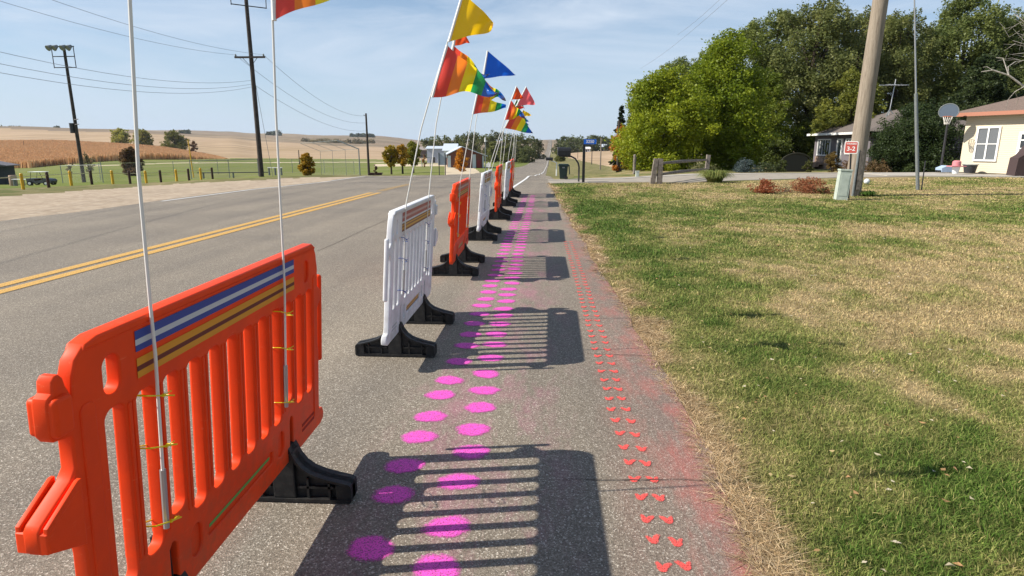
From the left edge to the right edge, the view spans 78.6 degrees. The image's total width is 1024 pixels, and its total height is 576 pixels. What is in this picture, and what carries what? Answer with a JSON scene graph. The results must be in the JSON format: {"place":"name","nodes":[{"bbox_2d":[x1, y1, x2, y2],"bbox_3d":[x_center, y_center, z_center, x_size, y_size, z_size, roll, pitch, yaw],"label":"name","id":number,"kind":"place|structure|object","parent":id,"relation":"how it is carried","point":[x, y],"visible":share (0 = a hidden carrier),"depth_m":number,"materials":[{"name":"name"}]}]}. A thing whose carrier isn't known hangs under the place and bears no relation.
{"place":"outdoors","nodes":[
{"label":"outdoors","id":0,"kind":"place"},
{"bbox_2d":[0,177,351,220],"bbox_3d":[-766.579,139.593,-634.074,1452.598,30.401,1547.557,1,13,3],"label":"gravel verge","id":1,"kind":"structure","parent":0,"point":[26,206],"depth_m":19.19,"materials":[{"name":"grey gravel"}]},
{"bbox_2d":[0,158,528,187],"bbox_3d":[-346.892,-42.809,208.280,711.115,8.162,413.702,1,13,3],"label":"playing field","id":2,"kind":"structure","parent":0,"point":[170,177],"depth_m":126.88,"materials":[{"name":"green plant"}]},
{"bbox_2d":[0,161,19,184],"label":"dugout hut","id":3,"kind":"object","parent":2,"relation":"on","point":[6,169],"visible":0.92,"depth_m":60.73,"materials":[{"name":"grey"}]},
{"bbox_2d":[26,171,57,185],"bbox_3d":[-35.590,-8.290,47.347,1.836,1.023,0.958,-1,13,-3],"label":"utility cart","id":4,"kind":"object","parent":2,"relation":"on","point":[30,181],"visible":0.9,"depth_m":47.05,"materials":[{"name":"grey paint"}]},
{"bbox_2d":[45,45,85,181],"bbox_3d":[-40.660,-15.771,57.670,2.463,12.543,0.885,1,13,3],"label":"utility pole","id":5,"kind":"object","parent":2,"relation":"on","point":[73,126],"visible":0.94,"depth_m":57.50,"materials":[{"name":"brown wood"}]},
{"bbox_2d":[60,162,103,182],"bbox_3d":[-37.406,-10.201,55.845,12.098,2.273,1.978,11,17,40],"label":"chain link fence","id":6,"kind":"object","parent":2,"relation":"on","point":[81,171],"visible":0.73,"depth_m":58.03,"materials":[{"name":"metal"}]},
{"bbox_2d":[118,146,144,175],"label":"plum tree","id":7,"kind":"object","parent":2,"relation":"on","point":[127,154],"visible":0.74,"depth_m":92.56,"materials":[{"name":"purple plant"}]},
{"bbox_2d":[189,158,258,178],"bbox_3d":[-24.606,-10.262,54.025,0.268,1.704,6.840,7,14,27],"label":"chain link fence","id":8,"kind":"object","parent":2,"relation":"on","point":[228,163],"visible":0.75,"depth_m":53.62,"materials":[{"name":"metal"}]},
{"bbox_2d":[98,159,354,179],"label":"chain link fence","id":9,"kind":"object","parent":2,"relation":"on","point":[213,166],"visible":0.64,"depth_m":83.92,"materials":[{"name":"metal"}]},
{"bbox_2d":[230,0,266,176],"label":"utility pole","id":10,"kind":"object","parent":2,"relation":"on","point":[256,114],"visible":0.91,"depth_m":42.83,"materials":[{"name":"brown wood"}]},
{"bbox_2d":[3,64,249,88],"bbox_3d":[-17.025,-8.795,23.061,0.014,1.740,40.921,-1,13,-2],"label":"overhead wire","id":11,"kind":"object","parent":10,"relation":"attached to","point":[126,84],"visible":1,"depth_m":27.95,"materials":[{"name":"grey metal"}]},
{"bbox_2d":[297,152,315,175],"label":"golden tree","id":12,"kind":"object","parent":2,"relation":"on","point":[305,167],"visible":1,"depth_m":58.60,"materials":[{"name":"yellow plant"}]},
{"bbox_2d":[300,140,360,174],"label":"backstop","id":13,"kind":"object","parent":2,"relation":"on","point":[338,154],"visible":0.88,"depth_m":66.79,"materials":[{"name":"metal"}]},
{"bbox_2d":[381,145,398,173],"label":"golden tree","id":14,"kind":"object","parent":2,"relation":"on","point":[390,159],"visible":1,"depth_m":83.91,"materials":[{"name":"yellow plant"}]},
{"bbox_2d":[395,144,410,173],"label":"golden tree","id":15,"kind":"object","parent":2,"relation":"on","point":[402,155],"visible":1,"depth_m":83.81,"materials":[{"name":"yellow plant"}]},
{"bbox_2d":[406,141,421,172],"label":"golden tree","id":16,"kind":"object","parent":2,"relation":"on","point":[411,150],"visible":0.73,"depth_m":85.50,"materials":[{"name":"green plant"}]},
{"bbox_2d":[425,146,443,162],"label":"building","id":17,"kind":"structure","parent":2,"relation":"on","point":[437,149],"depth_m":225.04,"materials":[{"name":"grey metal"}]},
{"bbox_2d":[446,146,486,167],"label":"brick building","id":18,"kind":"structure","parent":2,"relation":"on","point":[477,160],"depth_m":145.54,"materials":[{"name":"red brick"}]},
{"bbox_2d":[420,130,545,162],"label":"woodland","id":19,"kind":"object","parent":2,"relation":"on","point":[526,152],"visible":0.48,"depth_m":376.26,"materials":[{"name":"green plant"}]},
{"bbox_2d":[487,141,499,161],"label":"ridge tree","id":20,"kind":"object","parent":2,"relation":"on","point":[491,148],"visible":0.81,"depth_m":262.56,"materials":[{"name":"green plant"}]},
{"bbox_2d":[496,145,512,162],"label":"ridge tree","id":21,"kind":"object","parent":2,"relation":"on","point":[504,154],"visible":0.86,"depth_m":252.69,"materials":[{"name":"green plant"}]},
{"bbox_2d":[66,162,479,174],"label":"dirt track","id":22,"kind":"structure","parent":0,"point":[449,170],"depth_m":178.44,"materials":[{"name":"beige soil"}]},
{"bbox_2d":[364,113,369,174],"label":"utility pole","id":23,"kind":"object","parent":22,"relation":"on","point":[368,161],"visible":0.84,"depth_m":82.81,"materials":[{"name":"brown wood"}]},
{"bbox_2d":[438,153,445,174],"bbox_3d":[-6.588,-11.628,58.899,0.750,2.150,0.115,1,13,3],"label":"notice board","id":24,"kind":"object","parent":22,"relation":"on","point":[441,158],"visible":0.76,"depth_m":58.82,"materials":[{"name":"grey metal"}]},
{"bbox_2d":[442,144,458,164],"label":"building","id":25,"kind":"structure","parent":22,"relation":"on","point":[447,148],"depth_m":182.35,"materials":[{"name":"grey metal"}]},
{"bbox_2d":[453,148,468,171],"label":"orange tree","id":26,"kind":"object","parent":22,"relation":"on","point":[459,160],"visible":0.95,"depth_m":101.57,"materials":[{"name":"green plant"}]},
{"bbox_2d":[0,126,557,152],"bbox_3d":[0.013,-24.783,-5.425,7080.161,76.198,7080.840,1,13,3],"label":"distant hills","id":27,"kind":"structure","parent":0,"point":[382,141],"depth_m":1312.78,"materials":[{"name":"beige soil"}]},
{"bbox_2d":[1,125,374,136],"bbox_3d":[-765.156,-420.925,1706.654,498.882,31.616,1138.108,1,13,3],"label":"hilltop trees","id":28,"kind":"object","parent":27,"relation":"on","point":[186,131],"visible":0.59,"depth_m":1938.44,"materials":[{"name":"green plant"}]},
{"bbox_2d":[301,137,375,143],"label":"hillside brush","id":29,"kind":"object","parent":27,"relation":"on","point":[355,141],"visible":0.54,"depth_m":1245.07,"materials":[{"name":"green plant"}]},
{"bbox_2d":[0,128,613,166],"bbox_3d":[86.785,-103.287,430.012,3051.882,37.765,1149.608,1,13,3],"label":"stubble field","id":30,"kind":"structure","parent":0,"point":[228,148],"depth_m":614.33,"materials":[{"name":"beige plant"}]},
{"bbox_2d":[129,129,153,144],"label":"tree","id":31,"kind":"object","parent":30,"relation":"on","point":[144,137],"visible":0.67,"depth_m":474.49,"materials":[{"name":"green plant"}]},
{"bbox_2d":[551,134,612,153],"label":"woodland","id":32,"kind":"object","parent":30,"relation":"on","point":[575,144],"visible":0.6,"depth_m":603.02,"materials":[{"name":"green plant"}]},
{"bbox_2d":[0,152,701,195],"bbox_3d":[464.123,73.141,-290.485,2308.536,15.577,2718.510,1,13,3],"label":"roadside grass","id":33,"kind":"structure","parent":0,"point":[573,164],"depth_m":33.69,"materials":[{"name":"green plant"}]},
{"bbox_2d":[45,172,50,187],"bbox_3d":[-24.815,-5.732,33.457,0.150,0.930,0.150,1,13,3],"label":"brown post","id":34,"kind":"object","parent":33,"relation":"on","point":[47,180],"visible":0.79,"depth_m":33.41,"materials":[{"name":"brown paint"}]},
{"bbox_2d":[1,170,202,177],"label":"pipe rail","id":35,"kind":"object","parent":34,"relation":"attached to","point":[89,173],"visible":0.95,"depth_m":35.84,"materials":[{"name":"beige"}]},
{"bbox_2d":[608,105,625,169],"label":"spruce tree","id":36,"kind":"object","parent":33,"relation":"on","point":[620,118],"visible":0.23,"depth_m":75.27,"materials":[{"name":"green plant"}]},
{"bbox_2d":[608,124,628,171],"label":"maple tree","id":37,"kind":"object","parent":33,"relation":"on","point":[614,167],"visible":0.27,"depth_m":60.67,"materials":[{"name":"orange plant"}]},
{"bbox_2d":[658,55,709,156],"bbox_3d":[17.808,-18.507,65.927,7.429,11.139,7.823,4,14,18],"label":"cottonwood tree","id":38,"kind":"object","parent":33,"relation":"on","point":[680,61],"visible":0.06,"depth_m":63.66,"materials":[{"name":"green plant"}]},
{"bbox_2d":[739,8,810,130],"bbox_3d":[25.001,-19.347,60.889,7.977,14.818,7.575,-11,17,-39],"label":"cottonwood tree","id":39,"kind":"object","parent":33,"relation":"on","point":[754,32],"visible":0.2,"depth_m":59.30,"materials":[{"name":"green plant"}]},
{"bbox_2d":[822,5,913,116],"bbox_3d":[32.962,-19.173,60.292,7.868,14.702,7.820,-2,13,-9],"label":"cottonwood tree","id":40,"kind":"object","parent":33,"relation":"on","point":[864,22],"visible":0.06,"depth_m":58.43,"materials":[{"name":"green plant"}]},
{"bbox_2d":[0,140,772,575],"bbox_3d":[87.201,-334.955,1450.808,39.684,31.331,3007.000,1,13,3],"label":"road","id":41,"kind":"structure","parent":0,"point":[526,418],"depth_m":3.90,"materials":[{"name":"grey asphalt"}]},
{"bbox_2d":[15,243,356,575],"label":"traffic barricade","id":42,"kind":"object","parent":41,"relation":"on","point":[71,403],"visible":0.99,"depth_m":1.91,"materials":[{"name":"orange plastic"}]},
{"bbox_2d":[128,0,181,528],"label":"flag pole","id":43,"kind":"object","parent":42,"relation":"attached to","point":[164,499],"visible":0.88,"depth_m":1.64,"materials":[{"name":"white"}]},
{"bbox_2d":[271,0,328,407],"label":"flag pole","id":44,"kind":"object","parent":42,"relation":"attached to","point":[279,8],"visible":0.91,"depth_m":2.35,"materials":[{"name":"white"}]},
{"bbox_2d":[355,195,454,356],"bbox_3d":[-0.838,-0.143,5.040,0.600,1.105,1.748,1,13,4],"label":"traffic barricade","id":45,"kind":"object","parent":41,"relation":"on","point":[412,304],"visible":0.98,"depth_m":4.68,"materials":[{"name":"white plastic"}]},
{"bbox_2d":[397,0,499,294],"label":"flag pole","id":46,"kind":"object","parent":45,"relation":"attached to","point":[456,73],"visible":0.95,"depth_m":4.22,"materials":[{"name":"white"}]},
{"bbox_2d":[424,37,488,270],"bbox_3d":[-0.485,-1.154,5.228,0.633,2.068,0.199,1,13,3],"label":"flag pole","id":47,"kind":"object","parent":45,"relation":"attached to","point":[461,41],"visible":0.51,"depth_m":5.09,"materials":[{"name":"white"}]},
{"bbox_2d":[432,178,484,275],"bbox_3d":[-0.685,-0.788,7.852,0.600,1.106,1.748,1,13,2],"label":"traffic barricade","id":48,"kind":"object","parent":41,"relation":"on","point":[458,255],"visible":0.91,"depth_m":7.54,"materials":[{"name":"orange plastic"}]},
{"bbox_2d":[457,51,514,236],"bbox_3d":[-0.329,-1.626,7.222,0.746,2.098,0.129,0,13,0],"label":"flag pole","id":49,"kind":"object","parent":48,"relation":"attached to","point":[494,67],"visible":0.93,"depth_m":7.09,"materials":[{"name":"white"}]},
{"bbox_2d":[466,83,505,226],"bbox_3d":[-0.359,-1.817,8.117,0.582,2.071,0.242,1,13,3],"label":"flag pole","id":50,"kind":"object","parent":48,"relation":"attached to","point":[500,95],"visible":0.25,"depth_m":8.02,"materials":[{"name":"white"}]},
{"bbox_2d":[468,170,501,240],"bbox_3d":[-0.511,-1.435,10.680,0.600,1.104,1.748,1,13,3],"label":"traffic barricade","id":51,"kind":"object","parent":41,"relation":"on","point":[483,229],"visible":0.91,"depth_m":10.31,"materials":[{"name":"white plastic"}]},
{"bbox_2d":[484,86,524,210],"bbox_3d":[-0.140,-2.233,10.137,0.721,1.980,0.243,1,13,3],"label":"flag pole","id":52,"kind":"object","parent":51,"relation":"attached to","point":[513,111],"visible":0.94,"depth_m":9.94,"materials":[{"name":"white"}]},
{"bbox_2d":[488,87,534,206],"bbox_3d":[-0.033,-2.430,10.863,0.859,2.040,0.135,0,13,1],"label":"flag pole","id":53,"kind":"object","parent":51,"relation":"attached to","point":[518,123],"visible":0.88,"depth_m":10.76,"materials":[{"name":"white"}]},
{"bbox_2d":[489,164,511,219],"bbox_3d":[-0.317,-2.083,13.504,0.600,1.107,1.748,1,13,2],"label":"traffic barricade","id":54,"kind":"object","parent":41,"relation":"on","point":[498,211],"visible":0.94,"depth_m":13.18,"materials":[{"name":"orange plastic"}]},
{"bbox_2d":[493,161,517,205],"bbox_3d":[-0.169,-2.749,16.411,0.600,1.106,1.748,1,13,3],"label":"traffic barricade","id":55,"kind":"object","parent":41,"relation":"on","point":[507,199],"visible":0.98,"depth_m":16.03,"materials":[{"name":"white plastic"}]},
{"bbox_2d":[501,159,520,196],"bbox_3d":[-0.048,-3.384,19.181,0.600,1.106,1.748,1,13,3],"label":"traffic barricade","id":56,"kind":"object","parent":41,"relation":"on","point":[513,192],"visible":0.73,"depth_m":18.87,"materials":[{"name":"orange plastic"}]},
{"bbox_2d":[0,0,1023,140],"label":"sky","id":57,"kind":"structure","parent":0,"point":[576,60],"materials":[{"name":"blue"}]},
{"bbox_2d":[548,172,1005,183],"bbox_3d":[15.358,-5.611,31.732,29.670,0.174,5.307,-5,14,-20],"label":"driveway","id":58,"kind":"structure","parent":0,"point":[692,178],"depth_m":29.17,"materials":[{"name":"concrete"}]},
{"bbox_2d":[558,164,569,178],"bbox_3d":[2.446,-5.467,29.420,0.554,0.720,0.530,1,13,3],"label":"wheeled bin","id":59,"kind":"object","parent":58,"relation":"on","point":[563,169],"visible":0.99,"depth_m":29.21,"materials":[{"name":"green plastic"}]},
{"bbox_2d":[557,147,579,181],"bbox_3d":[2.421,-5.287,26.778,0.965,1.449,0.333,1,13,3],"label":"mailbox","id":60,"kind":"object","parent":58,"relation":"on","point":[563,151],"visible":1,"depth_m":26.55,"materials":[{"name":"grey metal"}]},
{"bbox_2d":[546,166,1023,575],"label":"lawn","id":61,"kind":"structure","parent":0,"point":[628,173],"depth_m":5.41,"materials":[{"name":"green plant"}]},
{"bbox_2d":[582,139,595,181],"bbox_3d":[3.255,-5.335,26.433,0.555,1.845,0.139,1,13,3],"label":"blue street sign","id":62,"kind":"object","parent":61,"relation":"on","point":[589,141],"visible":1,"depth_m":26.33,"materials":[{"name":"metal"}]},
{"bbox_2d":[603,64,723,170],"bbox_3d":[10.567,-11.936,44.392,8.106,7.568,8.666,1,13,3],"label":"maple tree","id":63,"kind":"object","parent":61,"relation":"on","point":[653,123],"visible":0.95,"depth_m":42.96,"materials":[{"name":"green plant"}]},
{"bbox_2d":[650,154,710,183],"bbox_3d":[7.727,-5.357,27.908,0.503,1.080,7.083,9,16,34],"label":"split rail fence","id":64,"kind":"object","parent":61,"relation":"on","point":[658,163],"visible":0.9,"depth_m":25.99,"materials":[{"name":"grey wood"}]},
{"bbox_2d":[694,169,734,181],"bbox_3d":[8.569,-4.732,26.428,1.995,0.524,1.961,1,13,3],"label":"daylily clump","id":65,"kind":"object","parent":61,"relation":"on","point":[714,176],"visible":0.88,"depth_m":26.13,"materials":[{"name":"green plant"}]},
{"bbox_2d":[684,27,779,169],"bbox_3d":[15.568,-13.710,46.150,7.668,10.074,8.301,1,13,3],"label":"maple tree","id":66,"kind":"object","parent":61,"relation":"on","point":[735,99],"visible":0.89,"depth_m":44.48,"materials":[{"name":"green plant"}]},
{"bbox_2d":[732,158,762,172],"bbox_3d":[14.175,-7.365,37.843,1.788,1.058,1.811,1,13,3],"label":"blue spruce shrub","id":67,"kind":"object","parent":61,"relation":"on","point":[741,165],"visible":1,"depth_m":37.70,"materials":[{"name":"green plant"}]},
{"bbox_2d":[750,161,780,171],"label":"garden bush","id":68,"kind":"object","parent":61,"relation":"on","point":[767,169],"visible":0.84,"depth_m":38.64,"materials":[{"name":"green plant"}]},
{"bbox_2d":[747,178,784,192],"bbox_3d":[8.212,-3.241,20.299,0.975,0.652,0.962,-2,13,-9],"label":"barberry bush","id":69,"kind":"object","parent":61,"relation":"on","point":[765,188],"visible":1,"depth_m":20.26,"materials":[{"name":"red plant"}]},
{"bbox_2d":[740,130,794,167],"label":"leafy tree","id":70,"kind":"object","parent":61,"relation":"on","point":[775,155],"visible":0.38,"depth_m":53.46,"materials":[{"name":"green plant"}]},
{"bbox_2d":[738,67,804,163],"bbox_3d":[22.634,-15.121,55.722,6.141,8.834,8.096,1,13,3],"label":"maple tree","id":71,"kind":"object","parent":61,"relation":"on","point":[777,118],"visible":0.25,"depth_m":54.19,"materials":[{"name":"green plant"}]},
{"bbox_2d":[785,120,816,161],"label":"leafy tree","id":72,"kind":"object","parent":61,"relation":"on","point":[804,144],"visible":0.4,"depth_m":55.61,"materials":[{"name":"green plant"}]},
{"bbox_2d":[593,181,1017,571],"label":"fallen leaves","id":73,"kind":"object","parent":61,"relation":"on","point":[896,541],"visible":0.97,"depth_m":3.55,"materials":[{"name":"brown plant"}]},
{"bbox_2d":[787,176,832,193],"bbox_3d":[9.800,-3.313,20.496,1.388,0.706,1.390,1,13,3],"label":"barberry bush","id":74,"kind":"object","parent":61,"relation":"on","point":[802,185],"visible":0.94,"depth_m":20.36,"materials":[{"name":"red plant"}]},
{"bbox_2d":[762,0,866,149],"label":"cottonwood tree","id":75,"kind":"object","parent":61,"relation":"on","point":[812,81],"visible":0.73,"depth_m":55.80,"materials":[{"name":"green plant"}]},
{"bbox_2d":[824,151,841,171],"bbox_3d":[19.881,-7.747,38.729,1.106,1.468,0.960,1,13,3],"label":"garden bush","id":76,"kind":"object","parent":61,"relation":"on","point":[832,156],"visible":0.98,"depth_m":38.68,"materials":[{"name":"green plant"}]},
{"bbox_2d":[833,169,852,199],"bbox_3d":[9.489,-2.963,17.931,0.360,0.885,0.310,3,13,11],"label":"utility pedestal","id":77,"kind":"object","parent":61,"relation":"on","point":[843,182],"visible":0.99,"depth_m":17.81,"materials":[{"name":"green metal"}]},
{"bbox_2d":[809,65,888,157],"bbox_3d":[25.956,-13.017,48.118,5.542,7.900,5.526,1,13,3],"label":"leafy tree","id":78,"kind":"object","parent":61,"relation":"on","point":[837,116],"visible":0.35,"depth_m":47.33,"materials":[{"name":"green plant"}]},
{"bbox_2d":[844,141,858,198],"bbox_3d":[9.770,-3.344,18.189,0.350,1.795,0.048,7,14,26],"label":"red sign","id":79,"kind":"object","parent":61,"relation":"on","point":[850,147],"visible":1,"depth_m":18.03,"materials":[{"name":"red metal"}]},
{"bbox_2d":[847,0,888,195],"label":"utility pole","id":80,"kind":"object","parent":61,"relation":"on","point":[867,85],"visible":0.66,"depth_m":18.59,"materials":[{"name":"brown wood"}]},
{"bbox_2d":[864,160,892,171],"bbox_3d":[22.008,-7.332,37.844,1.957,1.004,2.024,5,14,19],"label":"garden bush","id":81,"kind":"object","parent":61,"relation":"on","point":[878,167],"visible":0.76,"depth_m":37.68,"materials":[{"name":"brown plant"}]},
{"bbox_2d":[867,132,904,171],"bbox_3d":[23.316,-8.272,38.489,2.600,2.593,2.467,1,13,3],"label":"shrub","id":82,"kind":"object","parent":61,"relation":"on","point":[886,148],"visible":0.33,"depth_m":38.26,"materials":[{"name":"green plant"}]},
{"bbox_2d":[807,109,965,171],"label":"ranch house","id":83,"kind":"structure","parent":61,"relation":"on","point":[836,138],"depth_m":45.99,"materials":[{"name":"grey stone"}]},
{"bbox_2d":[816,139,831,155],"bbox_3d":[24.309,-10.959,48.780,0.100,1.280,2.461,1,13,5],"label":"window","id":84,"kind":"structure","parent":83,"relation":"in","point":[820,152],"depth_m":48.88,"materials":[{"name":"white glass"}]},
{"bbox_2d":[835,139,843,164],"bbox_3d":[24.047,-10.031,46.005,0.100,1.850,0.893,1,13,5],"label":"door","id":85,"kind":"structure","parent":83,"relation":"in","point":[839,146],"depth_m":45.95,"materials":[{"name":"white paint"}]},
{"bbox_2d":[858,7,943,113],"bbox_3d":[35.052,-18.174,57.426,7.161,13.980,7.205,1,13,6],"label":"cottonwood tree","id":86,"kind":"object","parent":61,"relation":"on","point":[899,37],"visible":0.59,"depth_m":55.63,"materials":[{"name":"green plant"}]},
{"bbox_2d":[867,97,965,171],"bbox_3d":[24.791,-9.217,38.121,5.768,4.589,5.570,5,14,23],"label":"shrub","id":87,"kind":"object","parent":61,"relation":"on","point":[931,125],"visible":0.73,"depth_m":37.07,"materials":[{"name":"green plant"}]},
{"bbox_2d":[914,0,925,189],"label":"steel pole","id":88,"kind":"object","parent":61,"relation":"on","point":[917,177],"visible":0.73,"depth_m":21.36,"materials":[{"name":"grey metal"}]},
{"bbox_2d":[908,24,963,104],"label":"cottonwood tree","id":89,"kind":"object","parent":61,"relation":"on","point":[939,72],"visible":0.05,"depth_m":61.99,"materials":[{"name":"green plant"}]},
{"bbox_2d":[916,0,1018,107],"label":"cottonwood tree","id":90,"kind":"object","parent":61,"relation":"on","point":[954,32],"visible":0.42,"depth_m":55.30,"materials":[{"name":"green plant"}]},
{"bbox_2d":[938,49,1023,120],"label":"leafy tree","id":91,"kind":"object","parent":61,"relation":"on","point":[988,84],"visible":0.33,"depth_m":43.15,"materials":[{"name":"green plant"}]},
{"bbox_2d":[981,7,1023,107],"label":"bare tree","id":92,"kind":"object","parent":61,"relation":"on","point":[1015,80],"visible":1,"depth_m":25.77,"materials":[{"name":"grey plant"}]},
{"bbox_2d":[991,65,1023,102],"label":"leafy tree","id":93,"kind":"object","parent":61,"relation":"on","point":[1017,75],"visible":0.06,"depth_m":47.88,"materials":[{"name":"green plant"}]},
{"bbox_2d":[996,7,1023,89],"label":"cottonwood tree","id":94,"kind":"object","parent":61,"relation":"on","point":[1014,38],"visible":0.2,"depth_m":54.91,"materials":[{"name":"green plant"}]},
{"bbox_2d":[779,153,811,171],"bbox_3d":[18.283,-8.110,40.362,2.020,1.226,0.412,1,13,3],"label":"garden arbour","id":95,"kind":"object","parent":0,"point":[796,162],"visible":0.7,"depth_m":40.49,"materials":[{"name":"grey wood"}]},
{"bbox_2d":[864,172,1023,177],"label":"driveway","id":96,"kind":"structure","parent":0,"point":[942,174],"depth_m":32.24,"materials":[{"name":"concrete"}]},
{"bbox_2d":[938,103,959,165],"bbox_3d":[23.935,-8.280,34.566,0.973,3.705,0.818,-4,13,-16],"label":"basketball hoop","id":97,"kind":"object","parent":96,"relation":"on","point":[948,110],"visible":1,"depth_m":34.32,"materials":[{"name":"grey metal"}]},
{"bbox_2d":[946,160,966,173],"bbox_3d":[23.432,-6.382,33.008,0.750,0.680,0.500,1,13,3],"label":"pink toy table","id":98,"kind":"object","parent":96,"relation":"on","point":[956,165],"visible":1,"depth_m":32.88,"materials":[{"name":"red plastic"}]},
{"bbox_2d":[962,164,978,172],"bbox_3d":[24.896,-6.494,34.009,0.770,0.452,0.758,1,13,3],"label":"laundry basket","id":99,"kind":"object","parent":96,"relation":"on","point":[970,168],"visible":1,"depth_m":33.79,"materials":[{"name":"grey plastic"}]},
{"bbox_2d":[956,96,1023,173],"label":"garage","id":100,"kind":"structure","parent":96,"relation":"on","point":[993,140],"depth_m":33.52,"materials":[{"name":"beige paint"}]},
{"bbox_2d":[972,126,1001,161],"bbox_3d":[25.686,-7.786,33.831,0.100,1.830,1.237,-4,14,-19],"label":"window","id":101,"kind":"structure","parent":100,"relation":"in","point":[987,141],"depth_m":33.81,"materials":[{"name":"grey glass"}]},
{"bbox_2d":[1016,132,1023,153],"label":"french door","id":102,"kind":"structure","parent":100,"relation":"in","point":[1020,144],"depth_m":32.25,"materials":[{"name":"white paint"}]},
{"bbox_2d":[1006,146,1023,175],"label":"draped chair","id":103,"kind":"object","parent":96,"relation":"on","point":[1015,165],"visible":1,"depth_m":30.86,"materials":[{"name":"brown"}]},
{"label":"cornfield ground","id":104,"kind":"structure","parent":0,"visible":0},
{"bbox_2d":[0,139,227,167],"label":"corn","id":105,"kind":"object","parent":104,"relation":"on","point":[31,153],"visible":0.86,"depth_m":295.86,"materials":[{"name":"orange plant"}]},
{"bbox_2d":[109,127,130,143],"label":"tree","id":106,"kind":"object","parent":104,"relation":"on","point":[121,135],"visible":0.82,"depth_m":483.95,"materials":[{"name":"green plant"}]},
{"bbox_2d":[159,129,190,149],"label":"tree","id":107,"kind":"object","parent":104,"relation":"on","point":[175,137],"visible":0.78,"depth_m":455.72,"materials":[{"name":"green plant"}]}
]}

